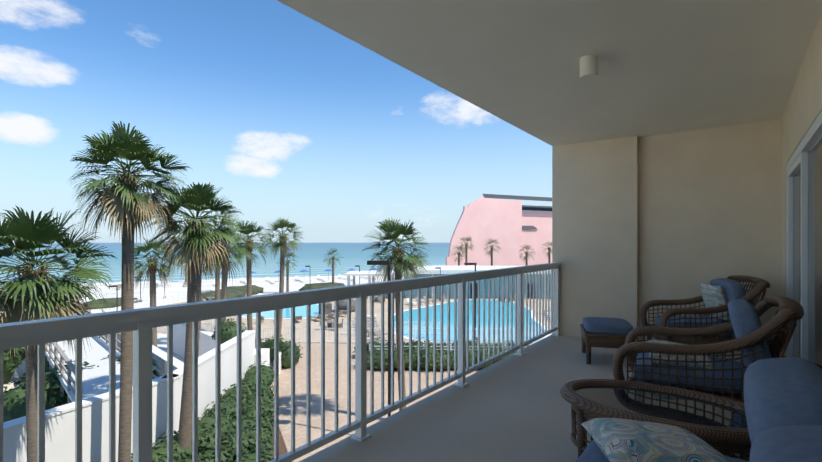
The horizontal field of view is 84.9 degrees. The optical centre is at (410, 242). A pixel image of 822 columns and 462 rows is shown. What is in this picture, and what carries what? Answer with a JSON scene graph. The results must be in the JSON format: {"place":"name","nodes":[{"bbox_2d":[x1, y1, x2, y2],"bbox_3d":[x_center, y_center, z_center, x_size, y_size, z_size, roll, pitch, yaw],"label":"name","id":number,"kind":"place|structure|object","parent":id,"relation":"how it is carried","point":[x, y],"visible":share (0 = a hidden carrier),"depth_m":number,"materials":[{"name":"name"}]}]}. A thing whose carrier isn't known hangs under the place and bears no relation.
{"place":"outdoors","nodes":[
{"label":"outdoors","id":0,"kind":"place"},
{"bbox_2d":[176,247,215,327],"bbox_3d":[-14.422,3.804,30.591,3.402,8.469,3.392,0,0,1],"label":"palm","id":1,"kind":"object","parent":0,"point":[203,270],"depth_m":30.39,"materials":[{"name":"green plant"}]},
{"bbox_2d":[0,276,404,448],"bbox_3d":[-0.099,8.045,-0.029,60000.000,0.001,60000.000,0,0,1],"label":"ground","id":2,"kind":"structure","parent":0,"point":[269,286],"depth_m":76.96,"materials":[{"name":"white sand"}]},
{"bbox_2d":[0,322,156,421],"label":"shrubs","id":3,"kind":"object","parent":2,"relation":"on","point":[14,403],"visible":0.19,"depth_m":17.95,"materials":[{"name":"green plant"}]},
{"bbox_2d":[16,291,164,403],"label":"boardwalk rails","id":4,"kind":"object","parent":2,"relation":"on","point":[66,359],"visible":0.1,"depth_m":18.03,"materials":[{"name":"white wood"}]},
{"bbox_2d":[45,315,152,401],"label":"boardwalk deck","id":5,"kind":"structure","parent":2,"relation":"on","point":[95,380],"depth_m":19.69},
{"bbox_2d":[3,323,281,461],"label":"site walls","id":6,"kind":"structure","parent":2,"relation":"on","point":[59,433],"depth_m":15.79,"materials":[{"name":"white paint"}]},
{"bbox_2d":[134,237,182,347],"bbox_3d":[-15.519,3.818,26.934,3.235,8.446,3.480,0,0,1],"label":"palm","id":7,"kind":"object","parent":2,"relation":"on","point":[139,272],"depth_m":26.78,"materials":[{"name":"green plant"}]},
{"bbox_2d":[3,282,344,309],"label":"dune scrub","id":8,"kind":"object","parent":2,"relation":"on","point":[236,291],"visible":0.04,"depth_m":63.79,"materials":[{"name":"green plant"}]},
{"bbox_2d":[1,275,366,290],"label":"beach umbrellas","id":9,"kind":"object","parent":2,"relation":"on","point":[241,279],"visible":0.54,"depth_m":90.76,"materials":[{"name":"blue"}]},
{"bbox_2d":[10,268,377,281],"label":"beach umbrellas","id":10,"kind":"object","parent":2,"relation":"on","point":[278,271],"visible":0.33,"depth_m":93.31,"materials":[{"name":"blue"}]},
{"bbox_2d":[206,228,252,323],"bbox_3d":[-11.955,3.506,28.649,3.661,9.063,3.584,0,0,1],"label":"palm","id":11,"kind":"object","parent":2,"relation":"on","point":[238,258],"depth_m":28.60,"materials":[{"name":"green plant"}]},
{"bbox_2d":[224,220,271,329],"bbox_3d":[-11.321,3.242,31.355,3.405,9.589,3.387,0,0,1],"label":"palm","id":12,"kind":"object","parent":2,"relation":"on","point":[247,230],"depth_m":31.19,"materials":[{"name":"green plant"}]},
{"bbox_2d":[11,288,547,352],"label":"fences","id":13,"kind":"object","parent":2,"relation":"on","point":[163,296],"visible":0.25,"depth_m":35.72,"materials":[{"name":"white paint"}]},
{"bbox_2d":[271,408,287,457],"bbox_3d":[-5.829,8.013,14.679,15.000,0.001,21.200,0,0,1],"label":"bed","id":14,"kind":"object","parent":2,"relation":"on","point":[282,449],"depth_m":17.75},
{"bbox_2d":[0,205,117,461],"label":"palm","id":15,"kind":"object","parent":14,"relation":"on","point":[24,232],"depth_m":11.24,"materials":[{"name":"green plant"}]},
{"bbox_2d":[66,121,192,461],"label":"palm","id":16,"kind":"object","parent":14,"relation":"on","point":[121,142],"depth_m":13.30,"materials":[{"name":"green plant"}]},
{"bbox_2d":[146,182,243,449],"bbox_3d":[-7.377,2.955,15.559,3.332,10.184,3.345,0,0,1],"label":"palm","id":17,"kind":"object","parent":14,"relation":"on","point":[198,197],"depth_m":15.23,"materials":[{"name":"green plant"}]},
{"bbox_2d":[109,260,476,416],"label":"lamp posts","id":18,"kind":"object","parent":2,"relation":"on","point":[378,262],"visible":0.54,"depth_m":17.96,"materials":[{"name":"grey metal"}]},
{"bbox_2d":[131,317,531,461],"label":"hedges","id":19,"kind":"object","parent":2,"relation":"on","point":[206,438],"visible":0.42,"depth_m":19.47,"materials":[{"name":"green plant"}]},
{"bbox_2d":[322,248,341,283],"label":"palm","id":20,"kind":"object","parent":2,"relation":"on","point":[330,253],"depth_m":76.05,"materials":[{"name":"green plant"}]},
{"bbox_2d":[156,294,551,343],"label":"pool deck","id":21,"kind":"structure","parent":2,"relation":"on","point":[268,323],"depth_m":44.52,"materials":[{"name":"beige concrete"}]},
{"bbox_2d":[242,304,318,318],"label":"pool coping","id":22,"kind":"object","parent":21,"relation":"on","point":[272,318],"visible":0.04,"depth_m":47.41,"materials":[{"name":"white concrete"}]},
{"bbox_2d":[319,299,354,314],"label":"pool rocks","id":23,"kind":"object","parent":21,"relation":"on","point":[342,304],"visible":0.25,"depth_m":51.04,"materials":[{"name":"grey stone"}]},
{"bbox_2d":[134,293,550,336],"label":"lounge chairs","id":24,"kind":"object","parent":21,"relation":"on","point":[330,315],"visible":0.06,"depth_m":47.10,"materials":[{"name":"white"}]},
{"bbox_2d":[201,294,513,330],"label":"deck tables","id":25,"kind":"object","parent":21,"relation":"on","point":[330,322],"visible":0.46,"depth_m":42.61,"materials":[{"name":"white"}]},
{"bbox_2d":[344,266,550,298],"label":"white cabana","id":26,"kind":"object","parent":21,"relation":"on","point":[452,269],"visible":0.1,"depth_m":64.19,"materials":[{"name":"white paint"}]},
{"bbox_2d":[394,299,549,344],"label":"pool coping","id":27,"kind":"object","parent":21,"relation":"on","point":[471,299],"visible":0.12,"depth_m":47.11,"materials":[{"name":"white concrete"}]},
{"bbox_2d":[270,344,529,461],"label":"pavers","id":28,"kind":"object","parent":2,"relation":"on","point":[285,402],"depth_m":24.19,"materials":[{"name":"beige stone"}]},
{"bbox_2d":[263,217,303,339],"bbox_3d":[-9.707,3.035,33.890,3.352,10.008,3.354,0,0,1],"label":"palm","id":29,"kind":"object","parent":28,"relation":"on","point":[281,224],"depth_m":33.80,"materials":[{"name":"green plant"}]},
{"bbox_2d":[362,217,432,410],"bbox_3d":[-0.631,3.437,20.110,3.293,9.197,3.420,0,0,1],"label":"palm","id":30,"kind":"object","parent":28,"relation":"on","point":[393,232],"depth_m":19.86,"materials":[{"name":"green plant"}]},
{"bbox_2d":[450,245,466,265],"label":"palm","id":31,"kind":"object","parent":2,"relation":"on","point":[458,247],"depth_m":82.65,"materials":[{"name":"green plant"}]},
{"bbox_2d":[459,238,472,265],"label":"palm","id":32,"kind":"object","parent":2,"relation":"on","point":[467,239],"depth_m":86.59,"materials":[{"name":"green plant"}]},
{"bbox_2d":[482,238,499,265],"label":"palm","id":33,"kind":"object","parent":2,"relation":"on","point":[490,239],"depth_m":83.54,"materials":[{"name":"green plant"}]},
{"bbox_2d":[446,196,551,265],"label":"pink building","id":34,"kind":"structure","parent":2,"relation":"on","point":[501,221],"depth_m":98.31,"materials":[{"name":"pink paint"}]},
{"bbox_2d":[483,194,551,229],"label":"windows","id":35,"kind":"structure","parent":34,"relation":"on","point":[536,208],"depth_m":103.68,"materials":[{"name":"grey"}]},
{"bbox_2d":[518,244,533,265],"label":"palm","id":36,"kind":"object","parent":2,"relation":"on","point":[526,247],"depth_m":87.44,"materials":[{"name":"green plant"}]},
{"bbox_2d":[541,242,551,262],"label":"palm","id":37,"kind":"object","parent":2,"relation":"on","point":[550,243],"depth_m":89.29,"materials":[{"name":"green plant"}]},
{"bbox_2d":[552,11,821,355],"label":"balcony walls","id":38,"kind":"structure","parent":2,"relation":"on","point":[638,222],"depth_m":5.88,"materials":[{"name":"beige paint"}]},
{"bbox_2d":[299,334,744,461],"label":"balcony floor","id":39,"kind":"structure","parent":38,"relation":"attached to","point":[513,408],"depth_m":3.49,"materials":[{"name":"grey concrete"}]},
{"bbox_2d":[0,262,560,461],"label":"railing","id":40,"kind":"object","parent":39,"relation":"on","point":[140,323],"visible":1,"depth_m":2.66,"materials":[{"name":"grey metal"}]},
{"bbox_2d":[580,324,636,364],"bbox_3d":[2.287,1.189,5.252,0.544,0.352,0.644,0,0,16],"label":"wicker ottoman","id":41,"kind":"object","parent":39,"relation":"on","point":[589,340],"visible":0.48,"depth_m":5.00,"materials":[{"name":"brown wicker"}]},
{"bbox_2d":[583,317,632,334],"bbox_3d":[2.287,0.970,5.252,0.500,0.138,0.600,0,0,16],"label":"ottoman cushion","id":42,"kind":"object","parent":41,"relation":"on","point":[605,325],"visible":0.92,"depth_m":5.02,"materials":[{"name":"blue fabric"}]},
{"bbox_2d":[560,379,751,460],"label":"wicker table","id":43,"kind":"object","parent":39,"relation":"on","point":[724,441],"visible":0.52,"depth_m":2.58,"materials":[{"name":"brown wicker"}]},
{"bbox_2d":[576,386,747,427],"bbox_3d":[1.456,0.948,2.610,0.980,0.006,0.560,0,0,36],"label":"glass tabletop","id":44,"kind":"object","parent":43,"relation":"attached to","point":[670,406],"visible":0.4,"depth_m":2.61,"materials":[{"name":"clear glass"}]},
{"bbox_2d":[613,295,803,453],"bbox_3d":[2.124,0.864,3.244,1.239,0.993,0.834,0,0,32],"label":"wicker armchair","id":45,"kind":"object","parent":39,"relation":"on","point":[780,325],"visible":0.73,"depth_m":3.01,"materials":[{"name":"brown wicker"}]},
{"bbox_2d":[634,299,771,394],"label":"rocker cushions","id":46,"kind":"object","parent":45,"relation":"on","point":[744,317],"visible":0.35,"depth_m":2.99,"materials":[{"name":"blue fabric"}]},
{"bbox_2d":[645,340,716,368],"bbox_3d":[1.963,0.830,3.309,0.418,0.159,0.422,0,0,22],"label":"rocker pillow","id":47,"kind":"object","parent":46,"relation":"on","point":[689,358],"visible":0.4,"depth_m":3.15,"materials":[{"name":"fabric"}]},
{"bbox_2d":[636,275,785,356],"bbox_3d":[3.296,0.864,5.054,1.239,0.993,0.834,0,0,12],"label":"wicker armchair","id":48,"kind":"object","parent":39,"relation":"on","point":[759,288],"visible":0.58,"depth_m":4.77,"materials":[{"name":"brown wicker"}]},
{"bbox_2d":[655,278,745,335],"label":"rocker cushions","id":49,"kind":"object","parent":48,"relation":"on","point":[734,289],"visible":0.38,"depth_m":4.86,"materials":[{"name":"blue fabric"}]},
{"bbox_2d":[700,282,729,319],"bbox_3d":[3.427,0.665,5.047,0.214,0.401,0.428,0,0,12],"label":"throw pillow","id":50,"kind":"object","parent":49,"relation":"on","point":[713,296],"visible":0.65,"depth_m":4.95,"materials":[{"name":"fabric"}]},
{"bbox_3d":[0.851,0.928,1.262,1.069,0.875,1.635,0,0,36],"label":"wicker sofa","id":51,"kind":"object","parent":39,"relation":"on","visible":0},
{"bbox_2d":[576,357,821,461],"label":"sofa cushions","id":52,"kind":"object","parent":51,"relation":"on","point":[783,403],"visible":0.83,"depth_m":1.28,"materials":[{"name":"blue fabric"}]},
{"bbox_2d":[581,418,728,461],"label":"sofa pillow","id":53,"kind":"object","parent":52,"relation":"on","point":[620,440],"visible":1,"depth_m":1.70,"materials":[{"name":"multicoloured fabric"}]},
{"bbox_2d":[786,111,821,359],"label":"door frames","id":54,"kind":"structure","parent":38,"relation":"attached to","point":[797,161],"depth_m":3.74,"materials":[{"name":"white metal"}]},
{"bbox_2d":[793,138,821,368],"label":"door glass","id":55,"kind":"object","parent":54,"relation":"in","point":[815,255],"depth_m":3.51,"materials":[{"name":"clear glass"}]},
{"bbox_2d":[204,232,235,299],"bbox_3d":[-14.926,3.523,34.812,3.451,9.003,3.193,0,0,1],"label":"palm","id":56,"kind":"object","parent":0,"point":[217,286],"depth_m":34.61,"materials":[{"name":"plant"}]},
{"bbox_2d":[0,243,449,283],"bbox_3d":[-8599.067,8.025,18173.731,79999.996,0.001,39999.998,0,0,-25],"label":"sea","id":57,"kind":"structure","parent":0,"point":[311,255],"depth_m":200.52,"materials":[{"name":"blue liquid"}]},
{"bbox_2d":[83,275,343,284],"bbox_3d":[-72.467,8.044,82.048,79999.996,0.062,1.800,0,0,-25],"label":"foam","id":58,"kind":"object","parent":57,"relation":"on","point":[220,279],"depth_m":97.32,"materials":[{"name":"white"}]},
{"bbox_2d":[0,0,551,242],"label":"sky","id":59,"kind":"structure","parent":0,"point":[296,120],"materials":[{"name":"blue"}]},
{"bbox_2d":[242,304,320,317],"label":"pool water","id":60,"kind":"structure","parent":0,"point":[299,311],"depth_m":51.44,"materials":[{"name":"teal liquid"}]},
{"bbox_2d":[276,252,296,291],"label":"palm","id":61,"kind":"object","parent":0,"point":[287,279],"depth_m":70.19,"materials":[{"name":"plant"}]},
{"bbox_2d":[394,299,544,344],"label":"pool water","id":62,"kind":"structure","parent":0,"point":[423,315],"depth_m":46.16,"materials":[{"name":"teal liquid"}]},
{"bbox_2d":[405,274,550,298],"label":"cabana walls","id":63,"kind":"structure","parent":0,"point":[415,292],"depth_m":64.28,"materials":[{"name":"grey paint"}]},
{"bbox_2d":[470,283,532,298],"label":"cabana openings","id":64,"kind":"object","parent":63,"relation":"in","point":[477,290],"depth_m":64.28,"materials":[{"name":"grey"}]},
{"bbox_2d":[277,0,821,145],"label":"balcony ceiling","id":65,"kind":"structure","parent":0,"point":[668,66],"depth_m":3.43,"materials":[{"name":"beige paint"}]},
{"bbox_2d":[580,55,597,79],"bbox_3d":[1.383,-1.360,3.500,0.130,0.150,0.130,0,0,36],"label":"ceiling light","id":66,"kind":"object","parent":65,"relation":"attached to","point":[588,67],"visible":1,"depth_m":3.45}
]}

